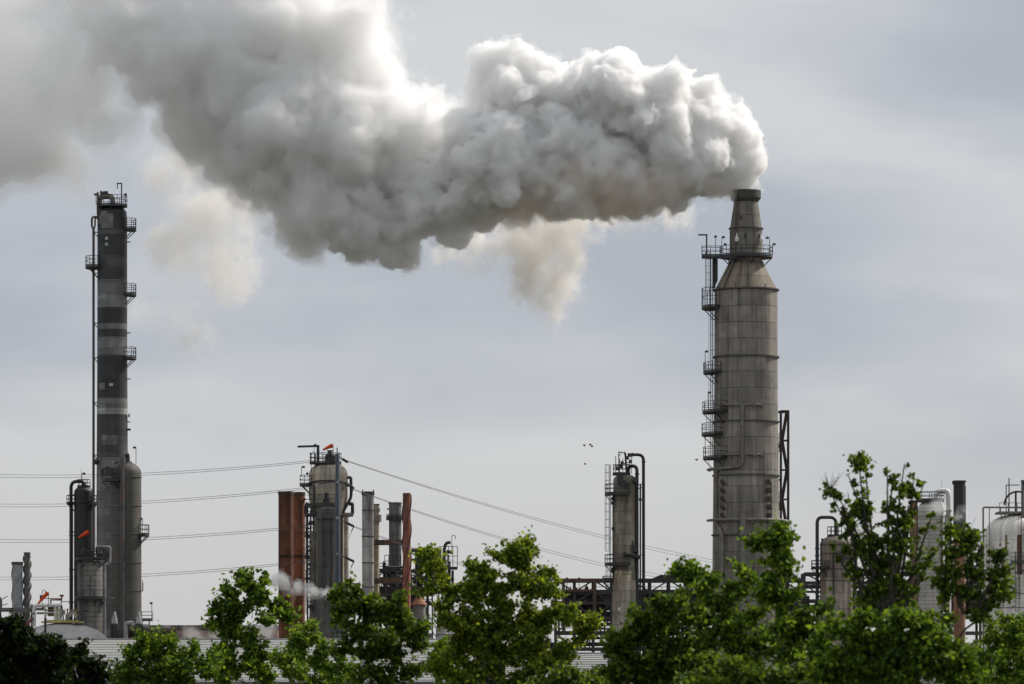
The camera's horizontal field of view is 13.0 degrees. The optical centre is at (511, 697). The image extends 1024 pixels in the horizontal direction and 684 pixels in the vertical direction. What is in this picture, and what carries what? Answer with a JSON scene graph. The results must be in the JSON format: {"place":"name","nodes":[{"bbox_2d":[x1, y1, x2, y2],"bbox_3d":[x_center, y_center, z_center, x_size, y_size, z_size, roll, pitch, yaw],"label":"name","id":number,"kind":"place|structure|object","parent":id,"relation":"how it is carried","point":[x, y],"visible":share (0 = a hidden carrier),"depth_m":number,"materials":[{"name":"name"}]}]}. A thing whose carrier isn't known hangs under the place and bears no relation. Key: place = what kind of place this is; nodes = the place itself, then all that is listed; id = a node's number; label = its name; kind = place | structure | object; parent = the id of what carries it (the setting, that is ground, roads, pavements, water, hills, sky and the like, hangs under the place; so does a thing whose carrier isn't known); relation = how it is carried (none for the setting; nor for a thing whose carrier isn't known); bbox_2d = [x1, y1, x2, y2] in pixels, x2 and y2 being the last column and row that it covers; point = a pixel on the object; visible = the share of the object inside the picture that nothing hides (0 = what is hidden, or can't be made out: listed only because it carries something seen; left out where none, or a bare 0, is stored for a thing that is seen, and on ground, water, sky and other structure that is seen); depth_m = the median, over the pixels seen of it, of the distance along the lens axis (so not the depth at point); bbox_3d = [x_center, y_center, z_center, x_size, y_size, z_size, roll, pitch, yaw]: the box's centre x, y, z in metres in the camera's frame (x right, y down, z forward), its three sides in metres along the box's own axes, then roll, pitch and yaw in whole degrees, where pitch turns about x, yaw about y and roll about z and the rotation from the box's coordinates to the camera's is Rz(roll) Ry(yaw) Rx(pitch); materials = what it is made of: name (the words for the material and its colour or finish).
{"place":"outdoors","nodes":[
{"label":"outdoors","id":0,"kind":"place"},
{"bbox_2d":[0,596,43,625],"bbox_3d":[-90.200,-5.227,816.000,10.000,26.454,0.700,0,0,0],"label":"pipe bridge","id":1,"kind":"structure","parent":0,"point":[19,609],"depth_m":815.75,"materials":[{"name":"grey metal"}]},
{"bbox_2d":[66,473,96,623],"bbox_3d":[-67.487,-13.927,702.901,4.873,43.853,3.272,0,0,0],"label":"stripper column","id":2,"kind":"structure","parent":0,"point":[82,502],"depth_m":702.00,"materials":[{"name":"metal"}]},
{"bbox_2d":[75,546,113,635],"bbox_3d":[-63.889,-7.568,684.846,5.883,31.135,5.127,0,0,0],"label":"wash column","id":3,"kind":"structure","parent":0,"point":[89,597],"depth_m":683.67,"materials":[{"name":"metal"}]},
{"bbox_2d":[78,530,88,537],"bbox_3d":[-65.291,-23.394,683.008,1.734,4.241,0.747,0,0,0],"label":"windsock","id":4,"kind":"object","parent":3,"relation":"on","point":[84,533],"visible":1,"depth_m":682.92,"materials":[{"name":"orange fabric"}]},
{"bbox_2d":[85,183,135,637],"bbox_3d":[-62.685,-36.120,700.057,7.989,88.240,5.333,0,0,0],"label":"distillation column","id":5,"kind":"structure","parent":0,"point":[113,294],"depth_m":698.06,"materials":[{"name":"metal"}]},
{"bbox_2d":[129,626,176,635],"bbox_3d":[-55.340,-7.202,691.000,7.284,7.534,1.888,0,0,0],"label":"heat exchanger","id":6,"kind":"object","parent":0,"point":[131,631],"visible":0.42,"depth_m":690.33,"materials":[{"name":"grey metal"}]},
{"bbox_2d":[49,638,475,683],"bbox_3d":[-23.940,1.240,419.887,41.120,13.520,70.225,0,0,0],"label":"metal shed","id":7,"kind":"structure","parent":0,"point":[104,646],"depth_m":410.67,"materials":[{"name":"metal"}]},
{"bbox_2d":[307,507,346,637],"bbox_3d":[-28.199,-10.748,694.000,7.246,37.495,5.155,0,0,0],"label":"hopper column","id":8,"kind":"structure","parent":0,"point":[326,567],"depth_m":692.27,"materials":[{"name":"grey metal"}]},
{"bbox_2d":[436,627,446,637],"bbox_3d":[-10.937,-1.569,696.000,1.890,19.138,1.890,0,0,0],"label":"storage drum","id":9,"kind":"object","parent":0,"point":[441,633],"visible":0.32,"depth_m":695.18,"materials":[{"name":"metal"}]},
{"bbox_2d":[0,0,1023,663],"label":"sky","id":10,"kind":"structure","parent":0,"point":[450,246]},
{"bbox_2d":[505,652,610,678],"bbox_3d":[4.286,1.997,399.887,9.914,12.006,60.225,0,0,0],"label":"metal shed","id":11,"kind":"structure","parent":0,"point":[588,659],"depth_m":392.00,"materials":[{"name":"metal"}]},
{"bbox_2d":[602,451,645,683],"bbox_3d":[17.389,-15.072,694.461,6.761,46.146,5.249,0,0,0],"label":"splitter column","id":12,"kind":"structure","parent":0,"point":[624,580],"depth_m":693.78,"materials":[{"name":"metal"}]},
{"bbox_2d":[778,410,788,670],"bbox_3d":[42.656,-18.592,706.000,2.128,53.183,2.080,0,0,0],"label":"stair tower","id":13,"kind":"structure","parent":0,"point":[781,446],"depth_m":705.03,"materials":[{"name":"brown metal"}]},
{"bbox_2d":[811,516,858,647],"bbox_3d":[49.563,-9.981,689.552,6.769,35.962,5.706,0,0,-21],"label":"drum column","id":14,"kind":"structure","parent":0,"point":[830,569],"depth_m":688.00,"materials":[{"name":"grey metal"}]},
{"bbox_2d":[908,500,917,682],"bbox_3d":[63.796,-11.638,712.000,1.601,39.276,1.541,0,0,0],"label":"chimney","id":15,"kind":"object","parent":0,"point":[913,532],"visible":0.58,"depth_m":711.42,"materials":[{"name":"metal"}]},
{"bbox_2d":[917,487,951,683],"bbox_3d":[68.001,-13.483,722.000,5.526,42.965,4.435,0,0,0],"label":"white column","id":16,"kind":"structure","parent":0,"point":[927,601],"depth_m":720.32,"materials":[{"name":"metal"}]},
{"label":"ground","id":17,"kind":"structure","parent":0,"visible":0},
{"bbox_2d":[11,562,22,616],"bbox_3d":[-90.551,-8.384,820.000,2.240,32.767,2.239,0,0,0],"label":"finned chimney","id":18,"kind":"object","parent":17,"relation":"on","point":[17,585],"visible":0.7,"depth_m":819.18,"materials":[{"name":"grey metal"}]},
{"bbox_2d":[23,552,31,626],"bbox_3d":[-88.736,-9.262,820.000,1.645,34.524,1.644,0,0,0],"label":"finned chimney","id":19,"kind":"object","parent":17,"relation":"on","point":[26,580],"visible":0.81,"depth_m":819.52,"materials":[{"name":"grey metal"}]},
{"bbox_2d":[0,609,73,683],"bbox_3d":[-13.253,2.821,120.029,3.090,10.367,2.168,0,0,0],"label":"broadleaf tree","id":20,"kind":"object","parent":17,"relation":"on","point":[26,653],"visible":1,"depth_m":119.73,"materials":[{"name":"green plant"}]},
{"bbox_2d":[44,618,52,633],"bbox_3d":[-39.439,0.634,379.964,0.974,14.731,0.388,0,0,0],"label":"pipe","id":21,"kind":"object","parent":17,"relation":"on","point":[45,625],"visible":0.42,"depth_m":379.93,"materials":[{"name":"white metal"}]},
{"bbox_2d":[26,590,106,637],"bbox_3d":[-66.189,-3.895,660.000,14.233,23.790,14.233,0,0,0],"label":"dome tank","id":22,"kind":"object","parent":17,"relation":"on","point":[66,627],"visible":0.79,"depth_m":657.56,"materials":[{"name":"white metal"}]},
{"bbox_2d":[37,591,48,604],"bbox_3d":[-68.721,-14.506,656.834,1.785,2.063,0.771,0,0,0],"label":"windsock","id":23,"kind":"object","parent":22,"relation":"attached to","point":[45,595],"visible":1,"depth_m":656.75,"materials":[{"name":"orange fabric"}]},
{"bbox_2d":[55,637,113,683],"bbox_3d":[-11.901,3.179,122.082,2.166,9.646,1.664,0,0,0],"label":"broadleaf tree","id":24,"kind":"object","parent":17,"relation":"on","point":[86,669],"visible":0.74,"depth_m":122.04,"materials":[{"name":"green plant"}]},
{"bbox_2d":[110,611,118,637],"bbox_3d":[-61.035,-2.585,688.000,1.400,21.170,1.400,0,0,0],"label":"pump motor","id":25,"kind":"object","parent":17,"relation":"on","point":[114,628],"visible":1,"depth_m":687.54,"materials":[{"name":"metal"}]},
{"bbox_2d":[101,447,152,637],"bbox_3d":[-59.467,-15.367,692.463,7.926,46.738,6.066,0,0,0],"label":"absorber column","id":26,"kind":"structure","parent":17,"relation":"on","point":[124,480],"depth_m":690.91,"materials":[{"name":"grey metal"}]},
{"bbox_2d":[123,621,148,637],"bbox_3d":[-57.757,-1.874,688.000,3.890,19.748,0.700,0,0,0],"label":"suction pipe","id":27,"kind":"object","parent":17,"relation":"on","point":[125,627],"visible":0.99,"depth_m":687.72,"materials":[{"name":"metal"}]},
{"bbox_2d":[134,611,142,636],"bbox_3d":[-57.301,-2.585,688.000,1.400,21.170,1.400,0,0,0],"label":"pump motor","id":28,"kind":"object","parent":17,"relation":"on","point":[139,621],"visible":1,"depth_m":687.60,"materials":[{"name":"metal"}]},
{"bbox_2d":[106,620,230,683],"bbox_3d":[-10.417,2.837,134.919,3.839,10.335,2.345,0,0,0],"label":"broadleaf tree","id":29,"kind":"object","parent":17,"relation":"on","point":[171,664],"visible":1,"depth_m":134.71,"materials":[{"name":"green plant"}]},
{"bbox_2d":[150,625,277,637],"bbox_3d":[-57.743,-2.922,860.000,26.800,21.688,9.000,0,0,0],"label":"shed","id":30,"kind":"structure","parent":17,"relation":"on","point":[198,631],"depth_m":856.00,"materials":[{"name":"grey metal"}]},
{"bbox_2d":[201,566,302,683],"bbox_3d":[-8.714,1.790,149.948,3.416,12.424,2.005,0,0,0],"label":"broadleaf tree","id":31,"kind":"object","parent":17,"relation":"on","point":[230,610],"visible":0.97,"depth_m":149.70,"materials":[{"name":"green plant"}]},
{"bbox_2d":[278,491,293,637],"bbox_3d":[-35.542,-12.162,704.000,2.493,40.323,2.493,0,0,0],"label":"rusty chimney","id":32,"kind":"object","parent":17,"relation":"on","point":[285,543],"visible":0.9,"depth_m":703.02,"materials":[{"name":"brown metal"}]},
{"bbox_2d":[293,492,305,631],"bbox_3d":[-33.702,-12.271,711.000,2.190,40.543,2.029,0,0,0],"label":"rusty chimney","id":33,"kind":"object","parent":17,"relation":"on","point":[298,498],"visible":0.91,"depth_m":710.16,"materials":[{"name":"brown metal"}]},
{"bbox_2d":[267,615,361,683],"bbox_3d":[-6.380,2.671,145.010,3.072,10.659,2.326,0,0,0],"label":"broadleaf tree","id":34,"kind":"object","parent":17,"relation":"on","point":[302,640],"visible":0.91,"depth_m":144.98,"materials":[{"name":"green plant"}]},
{"bbox_2d":[298,444,353,635],"bbox_3d":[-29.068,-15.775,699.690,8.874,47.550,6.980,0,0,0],"label":"reactor vessel","id":35,"kind":"object","parent":17,"relation":"on","point":[322,471],"visible":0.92,"depth_m":698.31,"materials":[{"name":"metal"}]},
{"bbox_2d":[323,443,332,450],"bbox_3d":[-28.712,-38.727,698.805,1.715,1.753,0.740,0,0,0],"label":"windsock","id":36,"kind":"object","parent":35,"relation":"attached to","point":[329,446],"visible":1,"depth_m":698.71,"materials":[{"name":"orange fabric"}]},
{"bbox_2d":[319,448,353,637],"bbox_3d":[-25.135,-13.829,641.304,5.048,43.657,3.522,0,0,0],"label":"power pole","id":37,"kind":"object","parent":17,"relation":"on","point":[337,519],"visible":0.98,"depth_m":639.73,"materials":[{"name":"grey metal"}]},
{"bbox_2d":[0,523,326,539],"bbox_3d":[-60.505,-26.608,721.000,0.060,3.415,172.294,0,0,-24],"label":"power line","id":38,"kind":"object","parent":37,"relation":"attached to","point":[199,534],"visible":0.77,"depth_m":685.86,"materials":[{"name":"grey metal"}]},
{"bbox_2d":[0,458,329,474],"bbox_3d":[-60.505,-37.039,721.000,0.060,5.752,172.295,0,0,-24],"label":"power line","id":39,"kind":"object","parent":37,"relation":"attached to","point":[203,469],"visible":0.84,"depth_m":684.80,"materials":[{"name":"grey metal"}]},
{"bbox_2d":[4,460,327,477],"bbox_3d":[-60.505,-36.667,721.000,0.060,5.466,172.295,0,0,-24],"label":"power line","id":40,"kind":"object","parent":37,"relation":"attached to","point":[141,475],"visible":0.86,"depth_m":711.22,"materials":[{"name":"grey metal"}]},
{"bbox_2d":[9,524,329,542],"bbox_3d":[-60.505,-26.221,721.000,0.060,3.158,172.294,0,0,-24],"label":"power line","id":41,"kind":"object","parent":37,"relation":"attached to","point":[149,539],"visible":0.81,"depth_m":706.82,"materials":[{"name":"grey metal"}]},
{"bbox_2d":[56,560,324,579],"bbox_3d":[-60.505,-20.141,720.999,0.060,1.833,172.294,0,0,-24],"label":"power line","id":42,"kind":"object","parent":37,"relation":"attached to","point":[212,571],"visible":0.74,"depth_m":686.65,"materials":[{"name":"grey metal"}]},
{"bbox_2d":[53,486,329,506],"bbox_3d":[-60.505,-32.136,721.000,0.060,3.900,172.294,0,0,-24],"label":"power line","id":43,"kind":"object","parent":37,"relation":"attached to","point":[209,498],"visible":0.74,"depth_m":683.57,"materials":[{"name":"grey metal"}]},
{"bbox_2d":[150,485,324,500],"bbox_3d":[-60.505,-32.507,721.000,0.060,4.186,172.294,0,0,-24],"label":"power line","id":44,"kind":"object","parent":37,"relation":"attached to","point":[237,494],"visible":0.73,"depth_m":677.28,"materials":[{"name":"grey metal"}]},
{"bbox_2d":[153,558,327,573],"bbox_3d":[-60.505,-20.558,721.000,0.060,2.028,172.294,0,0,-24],"label":"power line","id":45,"kind":"object","parent":37,"relation":"attached to","point":[239,567],"visible":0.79,"depth_m":676.62,"materials":[{"name":"grey metal"}]},
{"bbox_2d":[355,527,558,588],"bbox_3d":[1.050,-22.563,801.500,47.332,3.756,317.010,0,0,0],"label":"power line","id":46,"kind":"object","parent":37,"relation":"attached to","point":[405,546],"visible":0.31,"depth_m":675.44,"materials":[{"name":"grey metal"}]},
{"bbox_2d":[354,526,581,588],"bbox_3d":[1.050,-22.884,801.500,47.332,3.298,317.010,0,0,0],"label":"power line","id":47,"kind":"object","parent":37,"relation":"attached to","point":[415,548],"visible":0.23,"depth_m":676.81,"materials":[{"name":"grey metal"}]},
{"bbox_2d":[355,490,653,576],"bbox_3d":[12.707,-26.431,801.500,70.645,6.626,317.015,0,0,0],"label":"power line","id":48,"kind":"object","parent":37,"relation":"attached to","point":[473,530],"visible":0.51,"depth_m":703.73,"materials":[{"name":"grey metal"}]},
{"bbox_2d":[354,489,660,574],"bbox_3d":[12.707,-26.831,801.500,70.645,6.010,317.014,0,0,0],"label":"power line","id":49,"kind":"object","parent":37,"relation":"attached to","point":[478,530],"visible":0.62,"depth_m":712.18,"materials":[{"name":"grey metal"}]},
{"bbox_2d":[349,461,800,574],"bbox_3d":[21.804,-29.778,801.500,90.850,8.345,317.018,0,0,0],"label":"power line","id":50,"kind":"object","parent":37,"relation":"attached to","point":[505,509],"visible":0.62,"depth_m":713.04,"materials":[{"name":"grey metal"}]},
{"bbox_2d":[350,462,811,579],"bbox_3d":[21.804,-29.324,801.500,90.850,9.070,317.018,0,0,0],"label":"power line","id":51,"kind":"object","parent":37,"relation":"attached to","point":[516,514],"visible":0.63,"depth_m":720.23,"materials":[{"name":"grey metal"}]},
{"bbox_2d":[361,489,374,625],"bbox_3d":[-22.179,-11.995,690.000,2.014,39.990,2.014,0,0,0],"label":"chimney","id":52,"kind":"object","parent":17,"relation":"on","point":[367,543],"visible":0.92,"depth_m":689.19,"materials":[{"name":"grey metal"}]},
{"bbox_2d":[374,504,381,630],"bbox_3d":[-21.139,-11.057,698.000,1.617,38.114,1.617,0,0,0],"label":"chimney","id":53,"kind":"object","parent":17,"relation":"on","point":[377,518],"visible":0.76,"depth_m":697.59,"materials":[{"name":"grey metal"}]},
{"bbox_2d":[322,571,434,683],"bbox_3d":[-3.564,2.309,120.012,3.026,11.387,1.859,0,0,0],"label":"broadleaf tree","id":54,"kind":"object","parent":17,"relation":"on","point":[387,646],"visible":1,"depth_m":119.87,"materials":[{"name":"green plant"}]},
{"bbox_2d":[386,502,401,626],"bbox_3d":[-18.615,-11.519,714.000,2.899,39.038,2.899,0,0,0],"label":"chimney","id":55,"kind":"object","parent":17,"relation":"on","point":[394,517],"visible":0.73,"depth_m":713.09,"materials":[{"name":"metal"}]},
{"bbox_2d":[374,539,401,544],"bbox_3d":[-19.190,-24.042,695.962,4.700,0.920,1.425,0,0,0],"label":"flue duct","id":56,"kind":"object","parent":55,"relation":"attached to","point":[382,542],"visible":0.84,"depth_m":695.40,"materials":[{"name":"metal"}]},
{"bbox_2d":[374,578,402,583],"bbox_3d":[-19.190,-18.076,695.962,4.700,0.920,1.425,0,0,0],"label":"flue duct","id":57,"kind":"object","parent":55,"relation":"attached to","point":[387,580],"visible":0.88,"depth_m":695.40,"materials":[{"name":"metal"}]},
{"bbox_2d":[402,493,411,612],"bbox_3d":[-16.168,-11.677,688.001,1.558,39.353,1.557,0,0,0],"label":"spiral chimney","id":58,"kind":"object","parent":17,"relation":"on","point":[406,537],"visible":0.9,"depth_m":687.49,"materials":[{"name":"metal"}]},
{"bbox_2d":[379,535,457,636],"bbox_3d":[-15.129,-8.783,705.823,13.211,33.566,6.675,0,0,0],"label":"process structure","id":59,"kind":"object","parent":17,"relation":"on","point":[387,591],"visible":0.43,"depth_m":702.91,"materials":[{"name":"metal"}]},
{"bbox_2d":[411,597,426,637],"bbox_3d":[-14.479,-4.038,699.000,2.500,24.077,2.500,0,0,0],"label":"cone tank","id":60,"kind":"object","parent":17,"relation":"on","point":[419,609],"visible":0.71,"depth_m":698.16,"materials":[{"name":"grey metal"}]},
{"bbox_2d":[425,635,460,683],"bbox_3d":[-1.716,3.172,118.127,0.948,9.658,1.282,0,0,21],"label":"broadleaf tree","id":61,"kind":"object","parent":17,"relation":"on","point":[439,644],"visible":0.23,"depth_m":117.89,"materials":[{"name":"green plant"}]},
{"bbox_2d":[404,524,605,683],"bbox_3d":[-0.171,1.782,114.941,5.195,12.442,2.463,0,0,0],"label":"broadleaf tree","id":62,"kind":"object","parent":17,"relation":"on","point":[529,628],"visible":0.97,"depth_m":114.70,"materials":[{"name":"green plant"}]},
{"bbox_2d":[517,661,609,683],"bbox_3d":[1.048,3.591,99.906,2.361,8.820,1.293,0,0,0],"label":"broadleaf tree","id":63,"kind":"object","parent":17,"relation":"on","point":[563,674],"visible":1,"depth_m":99.83,"materials":[{"name":"green plant"}]},
{"bbox_2d":[580,583,721,683],"bbox_3d":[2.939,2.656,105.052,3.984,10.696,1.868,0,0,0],"label":"broadleaf tree","id":64,"kind":"object","parent":17,"relation":"on","point":[659,659],"visible":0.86,"depth_m":104.72,"materials":[{"name":"green plant"}]},
{"bbox_2d":[554,578,802,668],"bbox_3d":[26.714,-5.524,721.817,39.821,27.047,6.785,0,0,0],"label":"pipe rack","id":65,"kind":"object","parent":17,"relation":"on","point":[593,592],"visible":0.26,"depth_m":718.81,"materials":[{"name":"metal"}]},
{"bbox_2d":[565,596,584,615],"bbox_3d":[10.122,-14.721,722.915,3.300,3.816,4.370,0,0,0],"label":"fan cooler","id":66,"kind":"object","parent":65,"relation":"on","point":[577,597],"visible":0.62,"depth_m":720.90,"materials":[{"name":"metal"}]},
{"bbox_2d":[586,596,605,615],"bbox_3d":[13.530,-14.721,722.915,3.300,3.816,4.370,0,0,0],"label":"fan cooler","id":67,"kind":"object","parent":65,"relation":"on","point":[588,607],"visible":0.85,"depth_m":720.90,"materials":[{"name":"metal"}]},
{"bbox_2d":[652,575,675,578],"bbox_3d":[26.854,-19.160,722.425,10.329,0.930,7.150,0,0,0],"label":"rack canopy","id":68,"kind":"object","parent":65,"relation":"on","point":[662,576],"visible":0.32,"depth_m":719.00,"materials":[{"name":"metal"}]},
{"bbox_2d":[789,594,809,615],"bbox_3d":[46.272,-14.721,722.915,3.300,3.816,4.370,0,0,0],"label":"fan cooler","id":69,"kind":"object","parent":65,"relation":"on","point":[806,600],"visible":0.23,"depth_m":720.90,"materials":[{"name":"metal"}]},
{"bbox_2d":[476,639,965,683],"bbox_3d":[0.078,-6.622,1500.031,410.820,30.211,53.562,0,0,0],"label":"wood","id":70,"kind":"object","parent":17,"relation":"on","point":[487,681],"depth_m":1479.49,"materials":[{"name":"plant"}]},
{"bbox_2d":[663,554,785,681],"bbox_3d":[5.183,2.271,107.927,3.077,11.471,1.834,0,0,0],"label":"broadleaf tree","id":71,"kind":"object","parent":17,"relation":"on","point":[730,631],"visible":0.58,"depth_m":107.80,"materials":[{"name":"green plant"}]},
{"bbox_2d":[698,189,787,669],"bbox_3d":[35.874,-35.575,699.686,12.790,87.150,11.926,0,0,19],"label":"smoke stack","id":72,"kind":"object","parent":17,"relation":"on","point":[744,436],"visible":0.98,"depth_m":695.92,"materials":[{"name":"grey metal"}]},
{"bbox_2d":[673,648,818,683],"bbox_3d":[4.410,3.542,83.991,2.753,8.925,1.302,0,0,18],"label":"broadleaf tree","id":73,"kind":"object","parent":17,"relation":"on","point":[740,673],"visible":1,"depth_m":83.73,"materials":[{"name":"green plant"}]},
{"bbox_2d":[737,511,836,682],"bbox_3d":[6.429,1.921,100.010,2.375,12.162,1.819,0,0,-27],"label":"broadleaf tree","id":74,"kind":"object","parent":17,"relation":"on","point":[792,630],"visible":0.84,"depth_m":99.85,"materials":[{"name":"green plant"}]},
{"bbox_2d":[819,450,946,627],"bbox_3d":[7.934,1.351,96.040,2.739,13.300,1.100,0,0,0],"label":"broadleaf tree","id":75,"kind":"object","parent":17,"relation":"on","point":[893,583],"visible":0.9,"depth_m":95.89,"materials":[{"name":"green plant"}]},
{"bbox_2d":[801,572,981,683],"bbox_3d":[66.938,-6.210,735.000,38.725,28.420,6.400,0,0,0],"label":"pipe rack","id":76,"kind":"object","parent":17,"relation":"on","point":[811,586],"visible":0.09,"depth_m":731.82,"materials":[{"name":"metal"}]},
{"bbox_2d":[790,598,998,683],"bbox_3d":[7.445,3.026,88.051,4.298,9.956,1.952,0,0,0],"label":"broadleaf tree","id":77,"kind":"object","parent":17,"relation":"on","point":[908,658],"visible":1,"depth_m":87.80,"materials":[{"name":"green plant"}]},
{"bbox_2d":[952,480,965,642],"bbox_3d":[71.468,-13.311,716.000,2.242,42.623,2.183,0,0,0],"label":"chimney","id":78,"kind":"object","parent":17,"relation":"on","point":[959,500],"visible":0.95,"depth_m":715.22,"materials":[{"name":"metal"}]},
{"bbox_2d":[926,513,1019,638],"bbox_3d":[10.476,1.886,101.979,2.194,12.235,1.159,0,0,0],"label":"broadleaf tree","id":79,"kind":"object","parent":17,"relation":"on","point":[969,538],"visible":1,"depth_m":101.89,"materials":[{"name":"green plant"}]},
{"bbox_2d":[973,610,1023,683],"bbox_3d":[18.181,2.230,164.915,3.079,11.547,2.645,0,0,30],"label":"broadleaf tree","id":80,"kind":"object","parent":17,"relation":"on","point":[1007,644],"visible":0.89,"depth_m":164.64,"materials":[{"name":"green plant"}]},
{"bbox_2d":[982,478,1023,676],"bbox_3d":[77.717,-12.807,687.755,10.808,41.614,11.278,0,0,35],"label":"white vessel","id":81,"kind":"object","parent":17,"relation":"on","point":[1008,526],"visible":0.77,"depth_m":683.72,"materials":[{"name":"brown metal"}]}
]}

